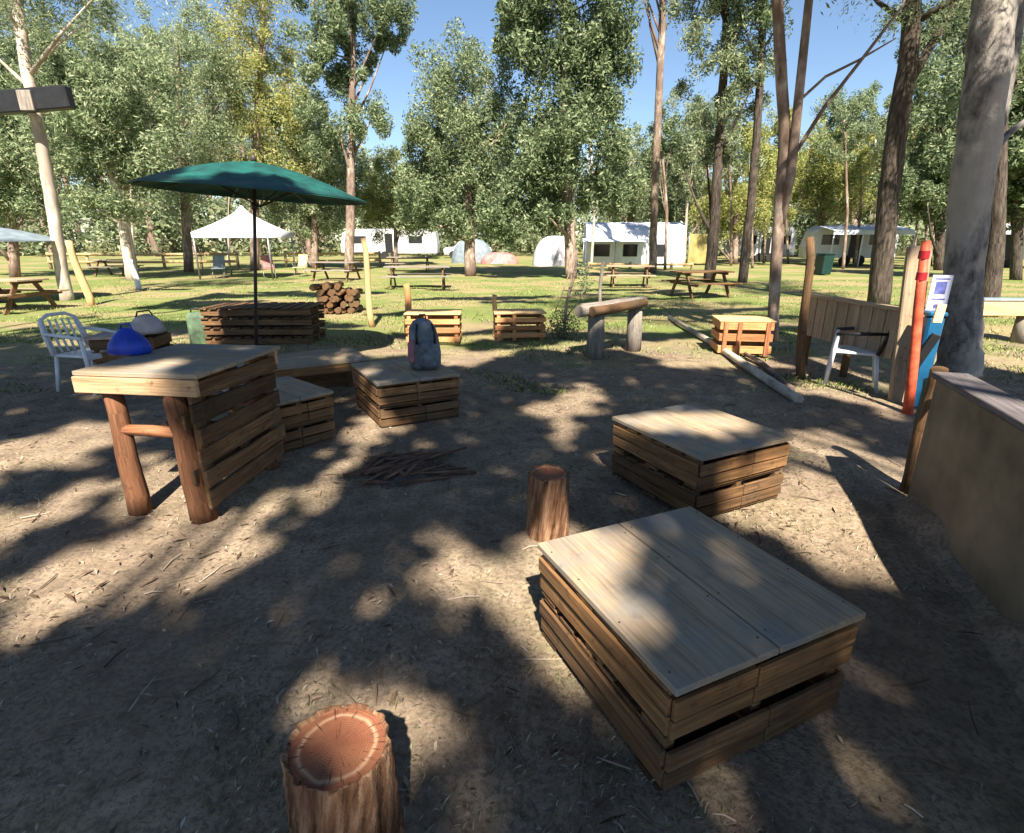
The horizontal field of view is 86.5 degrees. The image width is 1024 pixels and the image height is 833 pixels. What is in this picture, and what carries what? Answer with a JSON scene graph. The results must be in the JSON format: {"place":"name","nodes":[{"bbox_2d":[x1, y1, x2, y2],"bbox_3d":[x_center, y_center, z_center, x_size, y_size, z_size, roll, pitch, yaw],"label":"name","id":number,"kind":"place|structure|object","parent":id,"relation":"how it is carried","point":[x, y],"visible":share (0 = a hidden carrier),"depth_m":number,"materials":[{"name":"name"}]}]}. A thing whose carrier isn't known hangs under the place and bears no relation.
{"place":"outdoors","nodes":[
{"label":"outdoors","id":0,"kind":"place"},
{"bbox_2d":[0,242,1023,832],"bbox_3d":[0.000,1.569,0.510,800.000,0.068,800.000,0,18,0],"label":"ground","id":1,"kind":"structure","parent":0,"point":[816,774],"depth_m":2.71,"materials":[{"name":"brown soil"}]},
{"bbox_2d":[0,227,67,302],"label":"market umbrella","id":2,"kind":"object","parent":1,"relation":"on","point":[9,235],"visible":0.78,"depth_m":14.28,"materials":[{"name":"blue fabric"}]},
{"bbox_2d":[0,278,69,314],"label":"picnic table","id":3,"kind":"object","parent":1,"relation":"on","point":[8,295],"visible":0.98,"depth_m":13.13,"materials":[{"name":"brown wood"}]},
{"bbox_2d":[0,0,74,277],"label":"gum tree","id":4,"kind":"object","parent":1,"relation":"on","point":[17,189],"visible":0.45,"depth_m":23.43,"materials":[{"name":"green plant"}]},
{"bbox_2d":[37,311,116,395],"bbox_3d":[-4.886,-0.741,6.234,0.614,0.882,0.534,4,18,11],"label":"garden chair","id":5,"kind":"object","parent":1,"relation":"on","point":[87,355],"visible":0.75,"depth_m":6.11,"materials":[{"name":"white plastic"}]},
{"bbox_2d":[65,241,95,305],"bbox_3d":[-11.147,-3.666,14.059,0.370,1.675,0.208,0,18,0],"label":"timber post","id":6,"kind":"object","parent":1,"relation":"on","point":[83,282],"visible":0.93,"depth_m":13.99,"materials":[{"name":"yellow wood"}]},
{"bbox_2d":[0,0,187,300],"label":"gum tree","id":7,"kind":"object","parent":1,"relation":"on","point":[16,16],"visible":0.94,"depth_m":13.55,"materials":[{"name":"white plant"}]},
{"bbox_2d":[0,85,75,115],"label":"timber crossarm","id":8,"kind":"object","parent":7,"relation":"attached to","point":[39,99],"visible":1,"depth_m":13.18,"materials":[{"name":"grey wood"}]},
{"bbox_2d":[6,5,196,279],"bbox_3d":[-15.971,-10.323,21.644,6.634,9.791,5.225,0,18,0],"label":"gum tree","id":9,"kind":"object","parent":1,"relation":"on","point":[91,123],"visible":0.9,"depth_m":21.02,"materials":[{"name":"green plant"}]},
{"bbox_2d":[85,259,143,276],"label":"picnic table","id":10,"kind":"object","parent":1,"relation":"on","point":[97,267],"visible":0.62,"depth_m":25.61,"materials":[{"name":"brown wood"}]},
{"bbox_2d":[83,330,172,378],"bbox_3d":[-4.474,-0.690,6.450,0.692,0.605,0.540,-3,18,-10],"label":"dark crate","id":11,"kind":"object","parent":1,"relation":"on","point":[98,342],"visible":0.29,"depth_m":6.18,"materials":[{"name":"brown wood"}]},
{"bbox_2d":[129,310,165,334],"bbox_3d":[-4.234,-1.097,6.292,0.360,0.269,0.275,-6,19,-19],"label":"grey bag","id":12,"kind":"object","parent":11,"relation":"on","point":[144,324],"visible":0.91,"depth_m":6.23,"materials":[{"name":"fabric"}]},
{"bbox_2d":[99,79,174,276],"bbox_3d":[-16.840,-10.292,24.008,3.781,8.242,3.086,0,18,0],"label":"gum tree","id":13,"kind":"object","parent":1,"relation":"on","point":[133,249],"visible":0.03,"depth_m":24.17,"materials":[{"name":"green plant"}]},
{"bbox_2d":[45,252,239,268],"bbox_3d":[-21.749,-9.184,32.196,10.719,1.070,0.270,-2,18,-5],"label":"rail fence","id":14,"kind":"object","parent":1,"relation":"on","point":[161,254],"visible":0.57,"depth_m":32.08,"materials":[{"name":"brown wood"}]},
{"bbox_2d":[71,343,285,524],"bbox_3d":[-2.102,0.073,3.649,0.780,0.954,0.934,2,18,7],"label":"bar table","id":15,"kind":"object","parent":1,"relation":"on","point":[195,376],"visible":0.99,"depth_m":3.33,"materials":[{"name":"brown wood"}]},
{"bbox_2d":[106,323,152,355],"bbox_3d":[-2.533,-0.517,3.597,0.275,0.200,0.204,2,18,8],"label":"blue bag","id":16,"kind":"object","parent":15,"relation":"on","point":[126,341],"visible":1,"depth_m":3.54,"materials":[{"name":"fabric"}]},
{"bbox_2d":[99,0,258,271],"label":"gum tree","id":17,"kind":"object","parent":1,"relation":"on","point":[197,77],"visible":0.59,"depth_m":25.96,"materials":[{"name":"green plant"}]},
{"bbox_2d":[186,307,213,343],"bbox_3d":[-5.130,-1.484,8.928,0.332,0.606,0.231,-6,19,-19],"label":"jerry can","id":18,"kind":"object","parent":1,"relation":"on","point":[195,326],"visible":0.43,"depth_m":8.82,"materials":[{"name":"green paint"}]},
{"bbox_2d":[206,95,244,264],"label":"sapling","id":19,"kind":"object","parent":1,"relation":"on","point":[229,203],"visible":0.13,"depth_m":35.60,"materials":[{"name":"green plant"}]},
{"bbox_2d":[191,206,296,279],"bbox_3d":[-12.100,-7.939,24.758,3.200,3.100,3.200,-1,18,-3],"label":"marquee","id":20,"kind":"object","parent":1,"relation":"on","point":[238,223],"visible":0.97,"depth_m":23.53,"materials":[{"name":"white fabric"}]},
{"bbox_2d":[127,153,367,344],"bbox_3d":[-3.185,-1.941,7.042,2.636,2.660,2.639,-14,22,-36],"label":"market umbrella","id":21,"kind":"object","parent":1,"relation":"on","point":[253,180],"visible":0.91,"depth_m":6.40,"materials":[{"name":"green fabric"}]},
{"bbox_2d":[189,0,334,269],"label":"gum tree","id":22,"kind":"object","parent":1,"relation":"on","point":[259,123],"visible":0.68,"depth_m":27.83,"materials":[{"name":"green plant"}]},
{"bbox_2d":[199,301,326,343],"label":"stacked pallets","id":23,"kind":"object","parent":1,"relation":"on","point":[281,323],"visible":0.99,"depth_m":8.85,"materials":[{"name":"brown wood"}]},
{"bbox_2d":[222,376,335,452],"bbox_3d":[-1.992,-0.021,4.673,0.792,0.443,0.608,16,24,40],"label":"pallet table","id":24,"kind":"object","parent":1,"relation":"on","point":[307,406],"visible":0.59,"depth_m":4.50,"materials":[{"name":"brown wood"}]},
{"bbox_2d":[237,347,368,388],"bbox_3d":[-2.270,-0.413,5.879,1.281,0.452,0.721,-10,21,-28],"label":"pallet bench","id":25,"kind":"object","parent":1,"relation":"on","point":[327,368],"visible":0.54,"depth_m":5.79,"materials":[{"name":"brown wood"}]},
{"bbox_2d":[260,89,371,267],"bbox_3d":[-11.585,-13.379,31.360,7.032,9.644,5.388,0,18,0],"label":"gum tree","id":26,"kind":"object","parent":1,"relation":"on","point":[323,218],"visible":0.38,"depth_m":31.14,"materials":[{"name":"green plant"}]},
{"bbox_2d":[283,251,381,267],"bbox_3d":[-11.190,-9.802,34.098,5.869,1.070,0.268,-3,18,-10],"label":"rail fence","id":27,"kind":"object","parent":1,"relation":"on","point":[286,260],"visible":0.52,"depth_m":33.92,"materials":[{"name":"brown wood"}]},
{"bbox_2d":[304,261,363,280],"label":"picnic table","id":28,"kind":"object","parent":1,"relation":"on","point":[324,269],"visible":0.91,"depth_m":23.00,"materials":[{"name":"brown wood"}]},
{"bbox_2d":[309,281,362,313],"bbox_3d":[-4.171,-2.861,13.056,1.091,0.718,1.007,-2,18,-6],"label":"firewood stack","id":29,"kind":"object","parent":1,"relation":"on","point":[338,298],"visible":0.97,"depth_m":12.74,"materials":[{"name":"brown wood"}]},
{"bbox_2d":[280,703,404,832],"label":"log stump","id":30,"kind":"object","parent":1,"relation":"on","point":[338,767],"visible":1,"depth_m":1.38,"materials":[{"name":"brown wood"}]},
{"bbox_2d":[276,0,427,269],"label":"gum tree","id":31,"kind":"object","parent":1,"relation":"on","point":[339,77],"visible":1,"depth_m":25.95,"materials":[{"name":"green plant"}]},
{"bbox_2d":[360,238,374,326],"bbox_3d":[-2.827,-2.599,10.684,0.154,1.734,0.200,-6,19,-17],"label":"timber post","id":32,"kind":"object","parent":1,"relation":"on","point":[368,300],"visible":0.96,"depth_m":10.65,"materials":[{"name":"yellow wood"}]},
{"bbox_2d":[355,144,436,264],"bbox_3d":[-7.767,-13.636,35.595,5.453,7.453,4.418,-7,19,-21],"label":"gum tree","id":33,"kind":"object","parent":1,"relation":"on","point":[377,205],"visible":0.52,"depth_m":34.84,"materials":[{"name":"green plant"}]},
{"bbox_2d":[341,229,451,258],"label":"caravan","id":34,"kind":"object","parent":1,"relation":"on","point":[429,244],"visible":0.62,"depth_m":48.53,"materials":[{"name":"white metal"}]},
{"bbox_2d":[351,358,459,427],"bbox_3d":[-1.069,-0.265,5.425,0.808,0.444,0.954,-10,20,-27],"label":"pallet table","id":35,"kind":"object","parent":1,"relation":"on","point":[381,385],"visible":0.95,"depth_m":5.10,"materials":[{"name":"brown wood"}]},
{"bbox_2d":[408,314,440,369],"bbox_3d":[-0.850,-0.719,5.244,0.323,0.522,0.274,-5,19,-14],"label":"backpack","id":36,"kind":"object","parent":35,"relation":"on","point":[424,351],"visible":1,"depth_m":5.17,"materials":[{"name":"fabric"}]},
{"bbox_2d":[343,446,475,488],"bbox_3d":[-0.747,0.386,4.080,0.966,0.069,0.754,0,18,0],"label":"pile","id":37,"kind":"object","parent":1,"relation":"on","point":[388,470],"visible":1,"depth_m":4.01,"materials":[{"name":"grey wood"}]},
{"bbox_2d":[382,265,450,289],"bbox_3d":[-3.350,-4.961,19.418,2.301,0.794,1.730,-1,18,-4],"label":"picnic table","id":38,"kind":"object","parent":1,"relation":"on","point":[443,273],"visible":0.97,"depth_m":19.00,"materials":[{"name":"brown wood"}]},
{"bbox_2d":[404,309,461,344],"bbox_3d":[-1.300,-1.508,9.131,0.911,0.515,0.626,-1,18,-2],"label":"timber crate","id":39,"kind":"object","parent":1,"relation":"on","point":[445,322],"visible":0.76,"depth_m":8.90,"materials":[{"name":"brown wood"}]},
{"bbox_2d":[391,16,536,275],"bbox_3d":[-2.155,-11.774,24.852,7.218,10.546,4.795,0,18,0],"label":"dense tree","id":40,"kind":"object","parent":1,"relation":"on","point":[470,145],"visible":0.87,"depth_m":23.80,"materials":[{"name":"green plant"}]},
{"bbox_2d":[451,239,491,262],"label":"dome tent","id":41,"kind":"object","parent":1,"relation":"on","point":[482,249],"visible":0.57,"depth_m":40.21,"materials":[{"name":"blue fabric"}]},
{"bbox_2d":[481,252,517,263],"bbox_3d":[-0.902,-11.477,39.367,2.700,0.800,2.187,2,18,8],"label":"dome tent","id":42,"kind":"object","parent":1,"relation":"on","point":[499,258],"visible":0.99,"depth_m":38.57,"materials":[{"name":"pink fabric"}]},
{"bbox_2d":[0,19,1007,256],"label":"woodland","id":43,"kind":"object","parent":1,"relation":"on","point":[153,235],"visible":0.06,"depth_m":58.01,"materials":[{"name":"green plant"}]},
{"bbox_2d":[0,361,1017,832],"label":"twigs","id":44,"kind":"object","parent":1,"relation":"on","point":[448,599],"visible":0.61,"depth_m":2.24,"materials":[{"name":"brown wood"}]},
{"bbox_2d":[0,347,1018,825],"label":"bark strips","id":45,"kind":"object","parent":1,"relation":"on","point":[406,781],"visible":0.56,"depth_m":2.31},
{"bbox_2d":[0,279,1023,393],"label":"lawn grass","id":46,"kind":"structure","parent":1,"relation":"on","point":[808,380],"depth_m":11.44,"materials":[{"name":"green plant"}]},
{"bbox_2d":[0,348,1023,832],"bbox_3d":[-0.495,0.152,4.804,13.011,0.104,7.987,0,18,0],"label":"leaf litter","id":47,"kind":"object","parent":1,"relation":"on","point":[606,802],"visible":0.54,"depth_m":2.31,"materials":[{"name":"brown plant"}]},
{"bbox_2d":[492,308,546,340],"bbox_3d":[0.120,-1.612,9.518,0.890,0.474,0.627,-2,18,-5],"label":"timber crate","id":48,"kind":"object","parent":1,"relation":"on","point":[506,316],"visible":0.91,"depth_m":9.26,"materials":[{"name":"brown wood"}]},
{"bbox_2d":[525,464,568,542],"bbox_3d":[0.205,0.519,3.138,0.261,0.433,0.254,0,18,0],"label":"log stump","id":49,"kind":"object","parent":1,"relation":"on","point":[547,510],"visible":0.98,"depth_m":3.04,"materials":[{"name":"brown wood"}]},
{"bbox_2d":[532,236,577,265],"bbox_3d":[2.903,-11.072,36.342,3.000,1.900,2.430,-3,18,-10],"label":"dome tent","id":50,"kind":"object","parent":1,"relation":"on","point":[549,251],"visible":0.73,"depth_m":35.42,"materials":[{"name":"white fabric"}]},
{"bbox_2d":[474,0,649,278],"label":"dense tree","id":51,"kind":"object","parent":1,"relation":"on","point":[588,59],"visible":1,"depth_m":21.55,"materials":[{"name":"green plant"}]},
{"bbox_2d":[539,249,595,338],"bbox_3d":[0.925,-1.995,9.316,0.973,1.661,0.519,4,18,12],"label":"shrub","id":52,"kind":"object","parent":1,"relation":"on","point":[563,329],"visible":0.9,"depth_m":9.34,"materials":[{"name":"green plant"}]},
{"bbox_2d":[575,296,647,359],"bbox_3d":[1.501,-1.305,8.098,1.447,0.866,0.436,-14,23,-37],"label":"log table","id":53,"kind":"object","parent":1,"relation":"on","point":[595,312],"visible":0.91,"depth_m":7.86,"materials":[{"name":"brown wood"}]},
{"bbox_2d":[604,265,655,287],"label":"picnic table","id":54,"kind":"object","parent":1,"relation":"on","point":[645,273],"visible":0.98,"depth_m":19.60,"materials":[{"name":"brown wood"}]},
{"bbox_2d":[582,221,685,266],"bbox_3d":[7.857,-11.404,35.855,6.610,2.833,5.244,1,18,4],"label":"frame tent","id":55,"kind":"object","parent":1,"relation":"on","point":[621,242],"visible":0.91,"depth_m":34.84,"materials":[{"name":"white fabric"}]},
{"bbox_2d":[596,118,674,221],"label":"gum tree","id":56,"kind":"object","parent":1,"relation":"on","point":[632,205],"visible":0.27,"depth_m":43.64,"materials":[{"name":"green plant"}]},
{"bbox_2d":[588,262,693,268],"bbox_3d":[7.595,-8.866,32.141,6.179,0.500,0.271,1,18,3],"label":"rail fence","id":57,"kind":"object","parent":1,"relation":"on","point":[672,264],"visible":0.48,"depth_m":32.01,"materials":[{"name":"brown wood"}]},
{"bbox_2d":[644,0,665,272],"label":"gum tree","id":58,"kind":"object","parent":1,"relation":"on","point":[659,46],"visible":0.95,"depth_m":26.24,"materials":[{"name":"brown plant"}]},
{"bbox_2d":[646,100,688,269],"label":"sapling","id":59,"kind":"object","parent":1,"relation":"on","point":[674,141],"visible":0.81,"depth_m":29.70,"materials":[{"name":"green plant"}]},
{"bbox_2d":[632,122,727,242],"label":"gum tree","id":60,"kind":"object","parent":1,"relation":"on","point":[679,209],"visible":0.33,"depth_m":41.92,"materials":[{"name":"green plant"}]},
{"bbox_2d":[664,146,702,262],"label":"sapling","id":61,"kind":"object","parent":1,"relation":"on","point":[675,181],"visible":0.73,"depth_m":33.85,"materials":[{"name":"green plant"}]},
{"bbox_2d":[687,233,707,263],"bbox_3d":[12.900,-11.383,36.894,1.910,2.150,0.204,1,18,3],"label":"tarp screen","id":62,"kind":"object","parent":1,"relation":"on","point":[697,248],"visible":0.61,"depth_m":36.91,"materials":[{"name":"fabric"}]},
{"bbox_2d":[538,506,865,790],"bbox_3d":[0.654,0.806,2.127,0.827,0.443,0.861,-8,20,-23],"label":"pallet table","id":63,"kind":"object","parent":1,"relation":"on","point":[662,631],"visible":1,"depth_m":1.86,"materials":[{"name":"brown wood"}]},
{"bbox_2d":[661,270,742,298],"bbox_3d":[5.700,-4.002,16.469,1.701,0.793,1.730,-4,18,-11],"label":"picnic table","id":64,"kind":"object","parent":1,"relation":"on","point":[708,282],"visible":0.94,"depth_m":16.15,"materials":[{"name":"brown wood"}]},
{"bbox_2d":[611,402,793,516],"bbox_3d":[1.265,0.274,3.767,0.808,0.444,0.871,-9,20,-26],"label":"pallet table","id":65,"kind":"object","parent":1,"relation":"on","point":[680,456],"visible":0.97,"depth_m":3.51,"materials":[{"name":"brown wood"}]},
{"bbox_2d":[662,87,745,233],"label":"gum tree","id":66,"kind":"object","parent":1,"relation":"on","point":[674,98],"visible":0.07,"depth_m":45.78,"materials":[{"name":"green plant"}]},
{"bbox_2d":[687,92,726,263],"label":"sapling","id":67,"kind":"object","parent":1,"relation":"on","point":[696,100],"visible":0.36,"depth_m":36.50,"materials":[{"name":"green plant"}]},
{"bbox_2d":[658,0,774,281],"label":"gum tree","id":68,"kind":"object","parent":1,"relation":"on","point":[722,143],"visible":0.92,"depth_m":20.16,"materials":[{"name":"green plant"}]},
{"bbox_2d":[667,315,803,402],"bbox_3d":[3.225,-1.183,8.785,0.135,0.121,6.472,1,18,4],"label":"fallen pole","id":69,"kind":"object","parent":1,"relation":"on","point":[782,389],"visible":0.9,"depth_m":6.80,"materials":[{"name":"white wood"}]},
{"bbox_2d":[713,103,761,265],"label":"sapling","id":70,"kind":"object","parent":1,"relation":"on","point":[745,158],"visible":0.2,"depth_m":34.70,"materials":[{"name":"green plant"}]},
{"bbox_2d":[683,150,796,263],"bbox_3d":[15.617,-14.466,37.408,7.215,8.031,5.032,0,18,0],"label":"gum tree","id":71,"kind":"object","parent":1,"relation":"on","point":[739,197],"visible":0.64,"depth_m":36.88,"materials":[{"name":"green plant"}]},
{"bbox_2d":[710,315,776,356],"bbox_3d":[3.500,-1.245,8.323,0.800,0.524,0.636,2,18,8],"label":"timber crate","id":72,"kind":"object","parent":1,"relation":"on","point":[736,334],"visible":0.99,"depth_m":8.08,"materials":[{"name":"brown wood"}]},
{"bbox_2d":[694,0,793,282],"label":"gum tree","id":73,"kind":"object","parent":1,"relation":"on","point":[743,13],"visible":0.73,"depth_m":19.48,"materials":[{"name":"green plant"}]},
{"bbox_2d":[740,120,777,267],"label":"sapling","id":74,"kind":"object","parent":1,"relation":"on","point":[769,154],"visible":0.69,"depth_m":31.15,"materials":[{"name":"green plant"}]},
{"bbox_2d":[724,227,797,261],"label":"caravan","id":75,"kind":"object","parent":1,"relation":"on","point":[758,242],"visible":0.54,"depth_m":41.89,"materials":[{"name":"white metal"}]},
{"bbox_2d":[741,352,794,389],"bbox_3d":[3.387,-0.692,7.351,0.121,0.074,2.438,2,18,7],"label":"fallen branch","id":76,"kind":"object","parent":1,"relation":"on","point":[769,369],"visible":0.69,"depth_m":7.03,"materials":[{"name":"brown wood"}]},
{"bbox_2d":[773,136,811,263],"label":"sapling","id":77,"kind":"object","parent":1,"relation":"on","point":[800,173],"visible":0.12,"depth_m":37.92,"materials":[{"name":"green plant"}]},
{"bbox_2d":[796,236,814,378],"bbox_3d":[3.546,-1.264,6.577,0.266,1.738,0.119,4,18,12],"label":"timber post","id":78,"kind":"object","parent":1,"relation":"on","point":[803,315],"visible":0.94,"depth_m":6.54,"materials":[{"name":"brown wood"}]},
{"bbox_2d":[814,253,835,274],"bbox_3d":[15.198,-7.423,26.514,0.620,1.028,0.740,-3,18,-10],"label":"wheelie bin","id":79,"kind":"object","parent":1,"relation":"on","point":[824,263],"visible":0.89,"depth_m":26.28,"materials":[{"name":"green plastic"}]},
{"bbox_2d":[770,116,880,225],"bbox_3d":[24.022,-16.859,40.729,8.722,10.473,6.291,0,18,0],"label":"gum tree","id":80,"kind":"object","parent":1,"relation":"on","point":[820,185],"visible":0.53,"depth_m":39.73,"materials":[{"name":"green plant"}]},
{"bbox_2d":[768,0,905,340],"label":"gum tree","id":81,"kind":"object","parent":1,"relation":"on","point":[789,146],"visible":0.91,"depth_m":8.31,"materials":[{"name":"brown plant"}]},
{"bbox_2d":[811,94,866,268],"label":"sapling","id":82,"kind":"object","parent":1,"relation":"on","point":[828,147],"visible":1,"depth_m":30.25,"materials":[{"name":"green plant"}]},
{"bbox_2d":[805,293,898,377],"bbox_3d":[4.241,-0.915,6.644,0.380,0.995,1.898,-1,18,-4],"label":"timber screen","id":83,"kind":"object","parent":1,"relation":"on","point":[828,315],"visible":0.6,"depth_m":6.59,"materials":[{"name":"brown wood"}]},
{"bbox_2d":[823,327,889,392],"bbox_3d":[4.052,-0.779,6.352,0.614,0.882,0.534,10,21,28],"label":"garden chair","id":84,"kind":"object","parent":1,"relation":"on","point":[843,349],"visible":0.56,"depth_m":6.22,"materials":[{"name":"white plastic"}]},
{"bbox_2d":[798,225,916,266],"bbox_3d":[23.057,-11.206,35.621,6.450,2.600,4.410,2,18,6],"label":"caravan","id":85,"kind":"object","parent":1,"relation":"on","point":[828,238],"visible":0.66,"depth_m":35.67,"materials":[{"name":"white metal"}]},
{"bbox_2d":[833,128,882,266],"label":"sapling","id":86,"kind":"object","parent":1,"relation":"on","point":[855,178],"visible":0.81,"depth_m":33.26,"materials":[{"name":"green plant"}]},
{"bbox_2d":[751,0,966,304],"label":"gum tree","id":87,"kind":"object","parent":1,"relation":"on","point":[910,17],"visible":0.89,"depth_m":12.99,"materials":[{"name":"brown plant"}]},
{"bbox_2d":[809,80,909,258],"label":"gum tree","id":88,"kind":"object","parent":1,"relation":"on","point":[865,97],"visible":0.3,"depth_m":44.12,"materials":[{"name":"green plant"}]},
{"bbox_2d":[851,114,885,224],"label":"sapling","id":89,"kind":"object","parent":1,"relation":"on","point":[871,127],"visible":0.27,"depth_m":39.70,"materials":[{"name":"green plant"}]},
{"bbox_2d":[888,244,932,401],"bbox_3d":[4.095,-0.932,5.651,0.385,1.633,0.145,0,18,0],"label":"board post","id":90,"kind":"object","parent":1,"relation":"on","point":[898,375],"visible":0.66,"depth_m":5.58,"materials":[{"name":"brown wood"}]},
{"bbox_2d":[867,45,964,270],"bbox_3d":[22.884,-13.501,29.230,6.512,11.224,4.991,0,18,0],"label":"gum tree","id":91,"kind":"object","parent":1,"relation":"on","point":[936,143],"visible":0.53,"depth_m":28.61,"materials":[{"name":"green plant"}]},
{"bbox_2d":[820,0,1023,377],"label":"gum tree","id":92,"kind":"object","parent":1,"relation":"on","point":[994,39],"visible":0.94,"depth_m":6.21,"materials":[{"name":"grey plant"}]},
{"bbox_2d":[899,366,948,494],"bbox_3d":[2.751,0.121,3.635,0.122,0.914,0.162,14,23,37],"label":"timber post","id":93,"kind":"object","parent":1,"relation":"on","point":[915,441],"visible":0.44,"depth_m":3.60,"materials":[{"name":"brown wood"}]},
{"bbox_2d":[902,240,946,414],"bbox_3d":[3.862,-0.788,5.160,0.305,1.679,0.128,2,18,7],"label":"painted post","id":94,"kind":"object","parent":1,"relation":"on","point":[916,335],"visible":0.95,"depth_m":5.12,"materials":[{"name":"orange paint"}]},
{"bbox_2d":[885,0,970,108],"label":"gum tree","id":95,"kind":"object","parent":1,"relation":"on","point":[954,51],"visible":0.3,"depth_m":28.43,"materials":[{"name":"green plant"}]},
{"bbox_2d":[914,310,947,407],"bbox_3d":[4.093,-0.561,5.432,0.212,0.970,0.210,5,19,14],"label":"blue bin","id":96,"kind":"object","parent":1,"relation":"on","point":[931,335],"visible":0.56,"depth_m":5.33,"materials":[{"name":"plastic"}]},
{"bbox_2d":[925,275,953,310],"bbox_3d":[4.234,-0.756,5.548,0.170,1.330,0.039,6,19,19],"label":"notice sign","id":97,"kind":"object","parent":96,"relation":"on","point":[940,289],"visible":0.66,"depth_m":5.37,"materials":[{"name":"paper"}]},
{"bbox_2d":[892,496,1023,703],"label":"soil bank","id":98,"kind":"structure","parent":1,"relation":"on","point":[1001,638],"depth_m":2.68,"materials":[{"name":"brown soil"}]},
{"bbox_2d":[907,371,1023,622],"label":"wall","id":99,"kind":"structure","parent":1,"relation":"on","point":[967,484],"depth_m":2.76,"materials":[{"name":"beige concrete"}]},
{"bbox_2d":[924,0,1023,316],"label":"gum tree","id":100,"kind":"object","parent":1,"relation":"on","point":[994,263],"visible":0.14,"depth_m":11.64,"materials":[{"name":"brown plant"}]},
{"bbox_2d":[936,40,1023,279],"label":"gum tree","id":101,"kind":"object","parent":1,"relation":"on","point":[1015,203],"visible":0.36,"depth_m":21.86,"materials":[{"name":"green plant"}]},
{"bbox_2d":[983,297,1023,342],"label":"sawn log bench","id":102,"kind":"object","parent":1,"relation":"on","point":[997,306],"visible":0.35,"depth_m":9.07,"materials":[{"name":"yellow wood"}]},
{"bbox_2d":[0,0,1023,241],"label":"sky","id":103,"kind":"structure","parent":0,"point":[830,49],"materials":[{"name":"blue"}]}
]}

